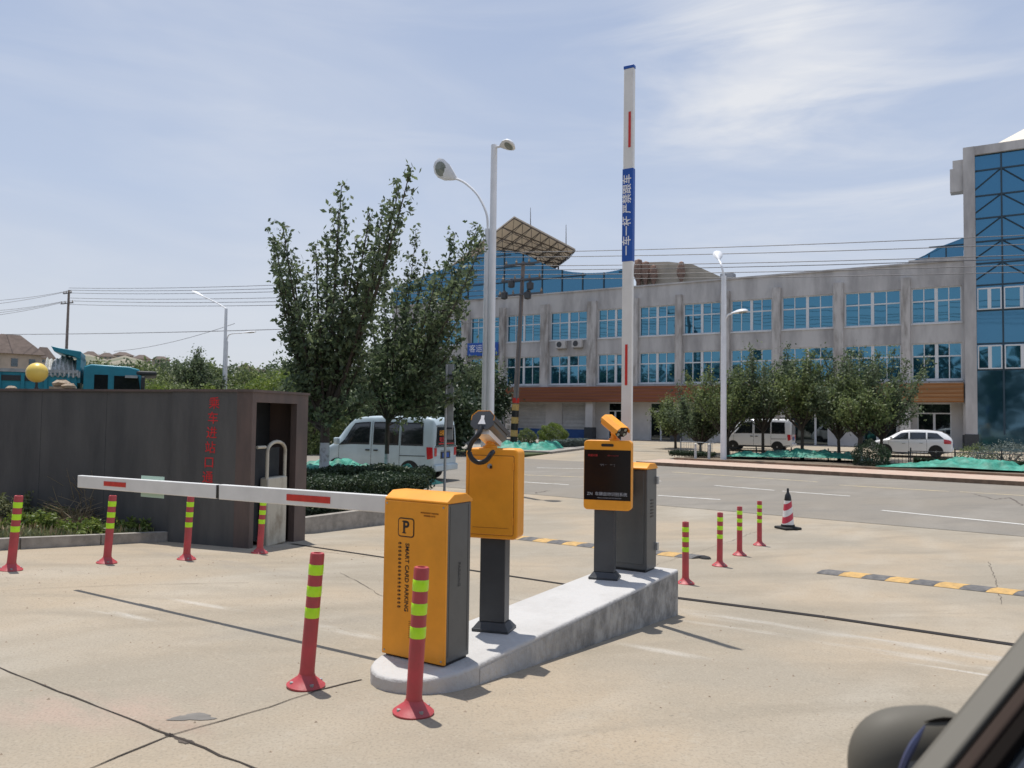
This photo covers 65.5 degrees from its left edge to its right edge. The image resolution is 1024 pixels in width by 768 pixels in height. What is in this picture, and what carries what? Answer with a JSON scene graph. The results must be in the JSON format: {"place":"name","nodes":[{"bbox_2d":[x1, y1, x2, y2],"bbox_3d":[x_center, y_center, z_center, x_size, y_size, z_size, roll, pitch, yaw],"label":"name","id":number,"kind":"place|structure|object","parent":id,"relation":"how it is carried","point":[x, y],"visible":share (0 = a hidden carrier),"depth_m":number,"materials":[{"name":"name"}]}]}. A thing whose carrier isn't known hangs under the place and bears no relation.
{"place":"outdoors","nodes":[
{"label":"outdoors","id":0,"kind":"place"},
{"bbox_2d":[0,521,153,537],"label":"grass","id":1,"kind":"structure","parent":0,"point":[4,533],"depth_m":10.29,"materials":[{"name":"green plant"}]},
{"bbox_2d":[77,475,472,666],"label":"barrier gate","id":2,"kind":"structure","parent":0,"point":[430,529],"depth_m":4.81,"materials":[{"name":"orange metal"}]},
{"bbox_2d":[0,434,1023,767],"bbox_3d":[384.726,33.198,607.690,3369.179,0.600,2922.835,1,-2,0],"label":"ground","id":3,"kind":"structure","parent":0,"point":[226,646],"depth_m":5.52,"materials":[{"name":"concrete"}]},
{"bbox_2d":[0,495,22,571],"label":"guide post","id":4,"kind":"object","parent":3,"relation":"on","point":[10,565],"visible":1,"depth_m":7.94,"materials":[{"name":"plastic"}]},
{"bbox_2d":[0,334,46,368],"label":"villa","id":5,"kind":"object","parent":3,"relation":"on","point":[18,351],"visible":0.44,"depth_m":94.41,"materials":[{"name":"beige concrete"}]},
{"bbox_2d":[0,346,156,388],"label":"tipper truck","id":6,"kind":"object","parent":3,"relation":"on","point":[79,373],"visible":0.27,"depth_m":24.64,"materials":[{"name":"teal paint"}]},
{"bbox_2d":[0,531,167,550],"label":"kerb","id":7,"kind":"structure","parent":3,"relation":"on","point":[34,542],"depth_m":10.17,"materials":[{"name":"concrete"}]},
{"bbox_2d":[0,389,172,531],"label":"boundary wall","id":8,"kind":"structure","parent":3,"relation":"on","point":[46,434],"depth_m":11.66,"materials":[{"name":"metal"}]},
{"bbox_2d":[25,363,47,388],"bbox_3d":[-7.158,-0.119,11.998,0.300,0.404,0.300,1,-2,0],"label":"globe lamp","id":9,"kind":"object","parent":8,"relation":"on","point":[36,373],"visible":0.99,"depth_m":11.91,"materials":[{"name":"yellow"}]},
{"bbox_2d":[96,495,116,563],"bbox_3d":[-4.454,1.608,8.820,0.216,0.746,0.216,4,-3,0],"label":"guide post","id":10,"kind":"object","parent":3,"relation":"on","point":[106,558],"visible":1,"depth_m":8.79,"materials":[{"name":"plastic"}]},
{"bbox_2d":[0,667,255,767],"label":"slab joint","id":11,"kind":"object","parent":3,"relation":"on","point":[212,751],"visible":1,"depth_m":3.83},
{"bbox_2d":[177,497,195,560],"bbox_3d":[-3.838,1.709,9.453,0.216,0.746,0.216,3,-2,0],"label":"guide post","id":12,"kind":"object","parent":3,"relation":"on","point":[186,555],"visible":0.98,"depth_m":9.42,"materials":[{"name":"plastic"}]},
{"bbox_2d":[164,346,219,388],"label":"broadleaf tree","id":13,"kind":"object","parent":3,"relation":"on","point":[194,372],"visible":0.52,"depth_m":62.74,"materials":[{"name":"green plant"}]},
{"bbox_2d":[168,389,309,548],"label":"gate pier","id":14,"kind":"structure","parent":3,"relation":"on","point":[218,436],"depth_m":11.12,"materials":[{"name":"stone"}]},
{"bbox_2d":[253,440,286,545],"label":"gate","id":15,"kind":"structure","parent":14,"relation":"attached to","point":[267,466],"depth_m":11.46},
{"bbox_2d":[227,361,270,388],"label":"tree","id":16,"kind":"object","parent":3,"relation":"on","point":[241,379],"visible":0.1,"depth_m":91.30,"materials":[{"name":"green plant"}]},
{"bbox_2d":[251,503,267,553],"bbox_3d":[-3.285,1.845,10.450,0.216,0.746,0.216,3,-3,0],"label":"guide post","id":17,"kind":"object","parent":3,"relation":"on","point":[259,549],"visible":0.82,"depth_m":10.41,"materials":[{"name":"plastic"}]},
{"bbox_2d":[246,364,318,442],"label":"garden shrub","id":18,"kind":"object","parent":3,"relation":"on","point":[264,385],"visible":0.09,"depth_m":47.08,"materials":[{"name":"green plant"}]},
{"bbox_2d":[286,552,324,691],"bbox_3d":[-1.131,1.328,4.497,0.216,0.746,0.216,4,-3,0],"label":"guide post","id":19,"kind":"object","parent":3,"relation":"on","point":[306,679],"visible":1,"depth_m":4.46,"materials":[{"name":"plastic"}]},
{"bbox_2d":[275,380,349,454],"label":"garden shrub","id":20,"kind":"object","parent":3,"relation":"on","point":[313,447],"visible":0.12,"depth_m":43.23,"materials":[{"name":"green plant"}]},
{"bbox_2d":[305,507,345,515],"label":"verge","id":21,"kind":"structure","parent":3,"relation":"on","point":[326,512],"depth_m":15.27,"materials":[{"name":"green plant"}]},
{"bbox_2d":[265,160,420,467],"bbox_3d":[-4.280,-1.369,20.211,5.992,8.246,2.234,-1,-3,33],"label":"broadleaf tree","id":22,"kind":"object","parent":21,"relation":"on","point":[323,368],"visible":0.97,"depth_m":19.98,"materials":[{"name":"green plant"}]},
{"bbox_2d":[305,469,431,515],"bbox_3d":[-3.178,2.109,15.703,1.380,0.842,3.388,-1,-3,36],"label":"clipped hedge","id":23,"kind":"object","parent":21,"relation":"on","point":[382,482],"visible":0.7,"depth_m":15.44,"materials":[{"name":"green plant"}]},
{"bbox_2d":[306,462,435,488],"bbox_3d":[-4.365,2.294,19.529,4.996,0.767,1.099,2,-3,-24],"label":"clipped hedge","id":24,"kind":"object","parent":21,"relation":"on","point":[348,470],"visible":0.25,"depth_m":19.64,"materials":[{"name":"green plant"}]},
{"bbox_2d":[305,488,435,533],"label":"kerb","id":25,"kind":"structure","parent":3,"relation":"on","point":[343,520],"depth_m":14.11,"materials":[{"name":"concrete"}]},
{"bbox_2d":[392,566,433,719],"bbox_3d":[-0.489,1.323,4.120,0.216,0.746,0.216,3,-3,0],"label":"guide post","id":26,"kind":"object","parent":3,"relation":"on","point":[413,706],"visible":1,"depth_m":4.08,"materials":[{"name":"plastic"}]},
{"bbox_2d":[349,220,487,463],"bbox_3d":[-2.764,-0.944,22.450,5.538,7.669,2.472,-1,-3,39],"label":"broadleaf tree","id":27,"kind":"object","parent":3,"relation":"on","point":[403,384],"visible":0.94,"depth_m":21.95,"materials":[{"name":"green plant"}]},
{"bbox_2d":[443,364,453,490],"bbox_3d":[-1.712,1.204,21.197,0.270,3.478,0.105,0,-3,18],"label":"road sign","id":28,"kind":"object","parent":3,"relation":"on","point":[448,420],"visible":0.84,"depth_m":21.20,"materials":[{"name":"metal"}]},
{"bbox_2d":[408,376,495,455],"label":"dense tree","id":29,"kind":"object","parent":3,"relation":"on","point":[462,413],"visible":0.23,"depth_m":43.89,"materials":[{"name":"green plant"}]},
{"bbox_2d":[456,438,583,453],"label":"planting bed","id":30,"kind":"object","parent":3,"relation":"on","point":[477,442],"visible":0.05,"depth_m":48.03,"materials":[{"name":"stone"}]},
{"bbox_2d":[437,349,506,440],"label":"dense tree","id":31,"kind":"object","parent":30,"relation":"on","point":[476,382],"visible":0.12,"depth_m":55.55,"materials":[{"name":"green plant"}]},
{"bbox_2d":[464,357,524,429],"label":"dense tree","id":32,"kind":"object","parent":30,"relation":"on","point":[500,388],"visible":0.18,"depth_m":57.73,"materials":[{"name":"green plant"}]},
{"bbox_2d":[498,258,543,441],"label":"utility pole","id":33,"kind":"object","parent":30,"relation":"on","point":[504,294],"visible":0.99,"depth_m":51.79,"materials":[{"name":"concrete"}]},
{"bbox_2d":[456,244,1023,257],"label":"power cable","id":34,"kind":"object","parent":33,"relation":"attached to","point":[773,252],"visible":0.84,"depth_m":45.12,"materials":[{"name":"grey metal"}]},
{"bbox_2d":[474,265,1023,274],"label":"power cable","id":35,"kind":"object","parent":33,"relation":"attached to","point":[764,271],"visible":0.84,"depth_m":45.41,"materials":[{"name":"grey metal"}]},
{"bbox_2d":[476,272,1023,278],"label":"power cable","id":36,"kind":"object","parent":33,"relation":"attached to","point":[763,277],"visible":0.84,"depth_m":45.51,"materials":[{"name":"grey metal"}]},
{"bbox_2d":[477,258,1023,270],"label":"power cable","id":37,"kind":"object","parent":33,"relation":"attached to","point":[788,265],"visible":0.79,"depth_m":44.77,"materials":[{"name":"grey metal"}]},
{"bbox_2d":[496,235,1023,252],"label":"power cable","id":38,"kind":"object","parent":33,"relation":"attached to","point":[772,245],"visible":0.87,"depth_m":45.27,"materials":[{"name":"grey metal"}]},
{"bbox_2d":[537,255,1023,265],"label":"power cable","id":39,"kind":"object","parent":33,"relation":"attached to","point":[783,262],"visible":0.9,"depth_m":44.81,"materials":[{"name":"grey metal"}]},
{"bbox_2d":[497,440,563,449],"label":"ground net","id":40,"kind":"object","parent":30,"relation":"on","point":[548,445],"visible":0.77,"depth_m":48.32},
{"bbox_2d":[537,422,568,441],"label":"round bush","id":41,"kind":"object","parent":30,"relation":"on","point":[552,426],"visible":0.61,"depth_m":52.18,"materials":[{"name":"green plant"}]},
{"bbox_2d":[370,567,677,694],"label":"traffic island","id":42,"kind":"structure","parent":3,"relation":"on","point":[571,616],"depth_m":5.75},
{"bbox_2d":[466,410,523,633],"bbox_3d":[-0.124,0.929,5.451,0.376,1.492,0.408,0,-3,17],"label":"parking terminal","id":43,"kind":"object","parent":42,"relation":"on","point":[494,483],"visible":0.99,"depth_m":5.39,"materials":[{"name":"orange"}]},
{"bbox_2d":[584,414,632,580],"bbox_3d":[0.866,1.000,7.102,0.435,1.455,0.255,-1,-3,31],"label":"parking terminal","id":44,"kind":"object","parent":42,"relation":"on","point":[608,479],"visible":1,"depth_m":7.04,"materials":[{"name":"orange"}]},
{"bbox_2d":[517,536,710,559],"bbox_3d":[1.335,2.592,12.787,3.808,0.041,0.340,-1,-3,32],"label":"speed bump","id":45,"kind":"object","parent":3,"relation":"on","point":[591,545],"visible":0.7,"depth_m":12.83,"materials":[{"name":"rubber"}]},
{"bbox_2d":[646,391,691,448],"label":"roadside tree","id":46,"kind":"object","parent":3,"relation":"on","point":[668,427],"visible":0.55,"depth_m":48.88,"materials":[{"name":"green plant"}]},
{"bbox_2d":[392,208,977,450],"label":"station building","id":47,"kind":"structure","parent":3,"relation":"on","point":[575,392],"depth_m":61.16,"materials":[{"name":"grey concrete"}]},
{"bbox_2d":[471,317,498,342],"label":"window","id":48,"kind":"structure","parent":47,"relation":"in","point":[476,328],"depth_m":71.84,"materials":[{"name":"blue"}]},
{"bbox_2d":[506,314,539,343],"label":"window","id":49,"kind":"structure","parent":47,"relation":"in","point":[530,323],"depth_m":69.18,"materials":[{"name":"blue"}]},
{"bbox_2d":[507,357,539,385],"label":"window","id":50,"kind":"structure","parent":47,"relation":"in","point":[529,366],"depth_m":68.98,"materials":[{"name":"blue"}]},
{"bbox_2d":[549,355,585,384],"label":"window","id":51,"kind":"structure","parent":47,"relation":"in","point":[564,370],"depth_m":66.73,"materials":[{"name":"blue"}]},
{"bbox_2d":[549,311,586,341],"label":"window","id":52,"kind":"structure","parent":47,"relation":"in","point":[568,326],"depth_m":66.88,"materials":[{"name":"blue"}]},
{"bbox_2d":[596,354,621,384],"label":"window","id":53,"kind":"structure","parent":47,"relation":"in","point":[609,365],"depth_m":64.74,"materials":[{"name":"blue"}]},
{"bbox_2d":[597,308,621,338],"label":"window","id":54,"kind":"structure","parent":47,"relation":"in","point":[610,320],"depth_m":64.90,"materials":[{"name":"blue"}]},
{"bbox_2d":[638,352,674,383],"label":"window","id":55,"kind":"structure","parent":47,"relation":"in","point":[655,368],"depth_m":62.50,"materials":[{"name":"blue"}]},
{"bbox_2d":[639,305,674,337],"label":"window","id":56,"kind":"structure","parent":47,"relation":"in","point":[655,321],"depth_m":62.67,"materials":[{"name":"blue"}]},
{"bbox_2d":[650,403,669,440],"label":"door","id":57,"kind":"structure","parent":47,"relation":"in","point":[654,434],"depth_m":63.35,"materials":[{"name":"black"}]},
{"bbox_2d":[682,302,719,335],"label":"window","id":58,"kind":"structure","parent":47,"relation":"in","point":[699,318],"depth_m":60.74,"materials":[{"name":"blue"}]},
{"bbox_2d":[682,350,719,383],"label":"window","id":59,"kind":"structure","parent":47,"relation":"in","point":[695,360],"depth_m":60.64,"materials":[{"name":"blue"}]},
{"bbox_2d":[730,298,771,332],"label":"window","id":60,"kind":"structure","parent":47,"relation":"in","point":[758,318],"depth_m":58.71,"materials":[{"name":"blue"}]},
{"bbox_2d":[731,349,771,382],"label":"window","id":61,"kind":"structure","parent":47,"relation":"in","point":[767,353],"depth_m":58.66,"materials":[{"name":"white"}]},
{"bbox_2d":[781,294,833,330],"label":"window","id":62,"kind":"structure","parent":47,"relation":"in","point":[814,312],"depth_m":56.62,"materials":[{"name":"blue"}]},
{"bbox_2d":[782,347,833,382],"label":"window","id":63,"kind":"structure","parent":47,"relation":"in","point":[798,352],"depth_m":56.38,"materials":[{"name":"blue"}]},
{"bbox_2d":[790,413,827,444],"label":"door","id":64,"kind":"structure","parent":47,"relation":"in","point":[814,434],"depth_m":56.92,"materials":[{"name":"black"}]},
{"bbox_2d":[844,290,900,327],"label":"window","id":65,"kind":"structure","parent":47,"relation":"in","point":[875,308],"depth_m":54.34,"materials":[{"name":"blue"}]},
{"bbox_2d":[845,344,900,381],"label":"window","id":66,"kind":"structure","parent":47,"relation":"in","point":[870,348],"depth_m":53.95,"materials":[{"name":"blue"}]},
{"bbox_2d":[917,403,951,437],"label":"door","id":67,"kind":"structure","parent":47,"relation":"in","point":[940,419],"depth_m":52.81,"materials":[{"name":"black"}]},
{"bbox_2d":[911,286,962,324],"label":"window","id":68,"kind":"structure","parent":47,"relation":"in","point":[934,305],"depth_m":52.27,"materials":[{"name":"blue"}]},
{"bbox_2d":[912,342,962,380],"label":"window","id":69,"kind":"structure","parent":47,"relation":"in","point":[947,356],"depth_m":52.07,"materials":[{"name":"white"}]},
{"bbox_2d":[678,521,694,584],"bbox_3d":[2.107,2.048,9.669,0.216,0.746,0.216,1,-3,0],"label":"guide post","id":70,"kind":"object","parent":3,"relation":"on","point":[684,580],"visible":0.98,"depth_m":9.64,"materials":[{"name":"plastic"}]},
{"bbox_2d":[657,380,734,450],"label":"roadside tree","id":71,"kind":"object","parent":3,"relation":"on","point":[697,429],"visible":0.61,"depth_m":45.28,"materials":[{"name":"green plant"}]},
{"bbox_2d":[712,512,726,566],"bbox_3d":[2.920,2.181,11.186,0.216,0.746,0.216,1,-2,0],"label":"guide post","id":72,"kind":"object","parent":3,"relation":"on","point":[719,562],"visible":1,"depth_m":11.15,"materials":[{"name":"plastic"}]},
{"bbox_2d":[680,362,771,454],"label":"roadside tree","id":73,"kind":"object","parent":3,"relation":"on","point":[711,408],"visible":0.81,"depth_m":42.02,"materials":[{"name":"green plant"}]},
{"bbox_2d":[729,419,796,449],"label":"minivan","id":74,"kind":"object","parent":3,"relation":"on","point":[779,434],"visible":0.73,"depth_m":45.87,"materials":[{"name":"white paint"}]},
{"bbox_2d":[728,340,804,457],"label":"roadside tree","id":75,"kind":"object","parent":3,"relation":"on","point":[768,410],"visible":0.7,"depth_m":41.67,"materials":[{"name":"green plant"}]},
{"bbox_2d":[774,488,801,529],"bbox_3d":[5.449,2.460,15.730,0.380,0.805,0.380,2,-3,-17],"label":"traffic cone","id":76,"kind":"object","parent":3,"relation":"on","point":[787,521],"visible":1,"depth_m":15.65,"materials":[{"name":"plastic"}]},
{"bbox_2d":[759,348,839,458],"bbox_3d":[14.484,1.027,40.468,4.223,5.862,4.192,1,-2,0],"label":"roadside tree","id":77,"kind":"object","parent":3,"relation":"on","point":[797,395],"visible":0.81,"depth_m":39.97,"materials":[{"name":"green plant"}]},
{"bbox_2d":[636,461,1023,485],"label":"kerb","id":78,"kind":"structure","parent":3,"relation":"on","point":[947,479],"depth_m":31.36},
{"bbox_2d":[789,340,893,460],"bbox_3d":[16.200,0.876,39.408,4.341,6.069,4.389,1,-2,0],"label":"roadside tree","id":79,"kind":"object","parent":3,"relation":"on","point":[825,414],"visible":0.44,"depth_m":39.06,"materials":[{"name":"green plant"}]},
{"bbox_2d":[674,458,1023,476],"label":"planting bed kerb","id":80,"kind":"structure","parent":3,"relation":"on","point":[904,469],"depth_m":34.34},
{"bbox_2d":[680,456,1023,473],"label":"planting bed","id":81,"kind":"object","parent":3,"relation":"on","point":[851,464],"visible":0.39,"depth_m":36.19,"materials":[{"name":"soil"}]},
{"bbox_2d":[713,251,747,459],"bbox_3d":[10.693,-1.519,39.828,1.084,10.864,2.391,2,-3,-26],"label":"street lamp","id":82,"kind":"object","parent":81,"relation":"on","point":[717,255],"visible":0.98,"depth_m":39.46,"materials":[{"name":"metal"}]},
{"bbox_2d":[727,448,871,460],"bbox_3d":[14.297,3.447,39.875,6.864,0.521,2.859,0,-3,27],"label":"ground net","id":83,"kind":"object","parent":81,"relation":"on","point":[803,453],"visible":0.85,"depth_m":39.12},
{"bbox_2d":[851,438,891,465],"bbox_3d":[16.136,3.140,35.750,1.684,1.455,1.790,1,-2,0],"label":"round bush","id":84,"kind":"object","parent":81,"relation":"on","point":[858,457],"visible":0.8,"depth_m":35.42,"materials":[{"name":"green plant"}]},
{"bbox_2d":[878,456,1023,470],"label":"ground net","id":85,"kind":"object","parent":81,"relation":"on","point":[965,462],"visible":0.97,"depth_m":33.13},
{"bbox_2d":[820,370,901,459],"bbox_3d":[16.498,1.513,37.570,3.533,4.697,3.900,1,-2,0],"label":"roadside tree","id":86,"kind":"object","parent":3,"relation":"on","point":[861,414],"visible":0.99,"depth_m":37.01,"materials":[{"name":"green plant"}]},
{"bbox_2d":[824,345,936,461],"bbox_3d":[18.116,0.900,38.872,5.414,5.953,5.800,1,-2,0],"label":"roadside tree","id":87,"kind":"object","parent":3,"relation":"on","point":[904,406],"visible":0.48,"depth_m":38.55,"materials":[{"name":"green plant"}]},
{"bbox_2d":[869,429,953,457],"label":"hatchback car","id":88,"kind":"object","parent":3,"relation":"on","point":[903,441],"visible":0.77,"depth_m":41.25,"materials":[{"name":"white paint"}]},
{"bbox_2d":[824,616,1013,644],"bbox_3d":[3.876,2.250,7.174,2.032,0.018,0.130,-1,-3,36],"label":"drain slot","id":89,"kind":"object","parent":3,"relation":"on","point":[932,632],"visible":1,"depth_m":7.27,"materials":[{"name":"black"}]},
{"bbox_2d":[817,569,1023,595],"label":"speed bump","id":90,"kind":"object","parent":3,"relation":"on","point":[931,583],"visible":1,"depth_m":10.13,"materials":[{"name":"rubber"}]},
{"bbox_2d":[847,632,1023,767],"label":"car","id":91,"kind":"object","parent":3,"relation":"on","point":[983,727],"visible":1,"depth_m":1.31,"materials":[{"name":"grey paint"}]},
{"bbox_2d":[950,129,1023,451],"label":"glass tower","id":92,"kind":"structure","parent":3,"relation":"on","point":[987,181],"depth_m":50.08,"materials":[{"name":"blue"}]},
{"bbox_2d":[977,287,1001,309],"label":"window","id":93,"kind":"structure","parent":92,"relation":"in","point":[989,298],"depth_m":50.09,"materials":[{"name":"white"}]},
{"bbox_2d":[978,345,1002,368],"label":"window","id":94,"kind":"structure","parent":92,"relation":"in","point":[989,356],"depth_m":49.93,"materials":[{"name":"white"}]},
{"bbox_2d":[1004,285,1023,308],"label":"window","id":95,"kind":"structure","parent":92,"relation":"in","point":[1013,295],"depth_m":49.43,"materials":[{"name":"white"}]},
{"bbox_2d":[1005,344,1023,368],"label":"window","id":96,"kind":"structure","parent":92,"relation":"in","point":[1014,353],"depth_m":49.27,"materials":[{"name":"white"}]},
{"bbox_2d":[964,438,1023,460],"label":"garden shrub","id":97,"kind":"object","parent":3,"relation":"on","point":[1003,448],"visible":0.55,"depth_m":36.75,"materials":[{"name":"green plant"}]},
{"bbox_2d":[0,0,1023,375],"label":"sky","id":98,"kind":"structure","parent":0,"point":[149,147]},
{"bbox_2d":[616,64,658,572],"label":"barrier gate","id":99,"kind":"structure","parent":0,"point":[637,545],"depth_m":7.43,"materials":[{"name":"white metal"}]},
{"bbox_2d":[616,471,643,564],"bbox_3d":[1.043,1.239,7.461,0.410,0.860,0.010,-1,-3,32],"label":"back door","id":100,"kind":"structure","parent":99,"relation":"in","point":[629,524],"depth_m":7.40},
{"bbox_2d":[307,454,1023,535],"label":"asphalt road","id":101,"kind":"structure","parent":0,"point":[871,501],"depth_m":23.27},
{"bbox_2d":[329,416,457,477],"bbox_3d":[-4.202,2.153,27.324,4.469,2.145,2.215,0,-3,22],"label":"minivan","id":102,"kind":"object","parent":101,"relation":"on","point":[361,441],"visible":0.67,"depth_m":26.39,"materials":[{"name":"paint"}]},
{"bbox_2d":[433,158,489,446],"bbox_3d":[-1.569,-1.936,24.019,2.324,10.158,0.432,-1,-3,31],"label":"street lamp","id":103,"kind":"object","parent":101,"relation":"on","point":[443,170],"visible":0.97,"depth_m":23.52,"materials":[{"name":"metal"}]},
{"bbox_2d":[486,139,514,413],"bbox_3d":[-0.406,-2.013,23.328,0.921,10.285,0.473,-1,-3,31],"label":"street lamp","id":104,"kind":"object","parent":101,"relation":"on","point":[507,144],"visible":0.89,"depth_m":23.40,"materials":[{"name":"metal"}]},
{"bbox_2d":[643,459,1023,480],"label":"pavement","id":105,"kind":"structure","parent":0,"point":[951,475],"depth_m":33.16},
{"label":"planting bed","id":106,"kind":"structure","parent":0,"visible":0},
{"bbox_2d":[0,491,49,520],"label":"weed plant","id":107,"kind":"object","parent":106,"relation":"on","point":[6,506],"visible":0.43,"depth_m":11.56,"materials":[{"name":"green plant"}]},
{"bbox_2d":[0,509,62,529],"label":"weed plant","id":108,"kind":"object","parent":106,"relation":"on","point":[44,519],"visible":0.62,"depth_m":10.67,"materials":[{"name":"green plant"}]},
{"bbox_2d":[54,516,117,534],"bbox_3d":[-5.710,1.939,10.648,0.706,0.316,0.760,1,-2,0],"label":"weed plant","id":109,"kind":"object","parent":106,"relation":"on","point":[96,526],"visible":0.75,"depth_m":10.61,"materials":[{"name":"green plant"}]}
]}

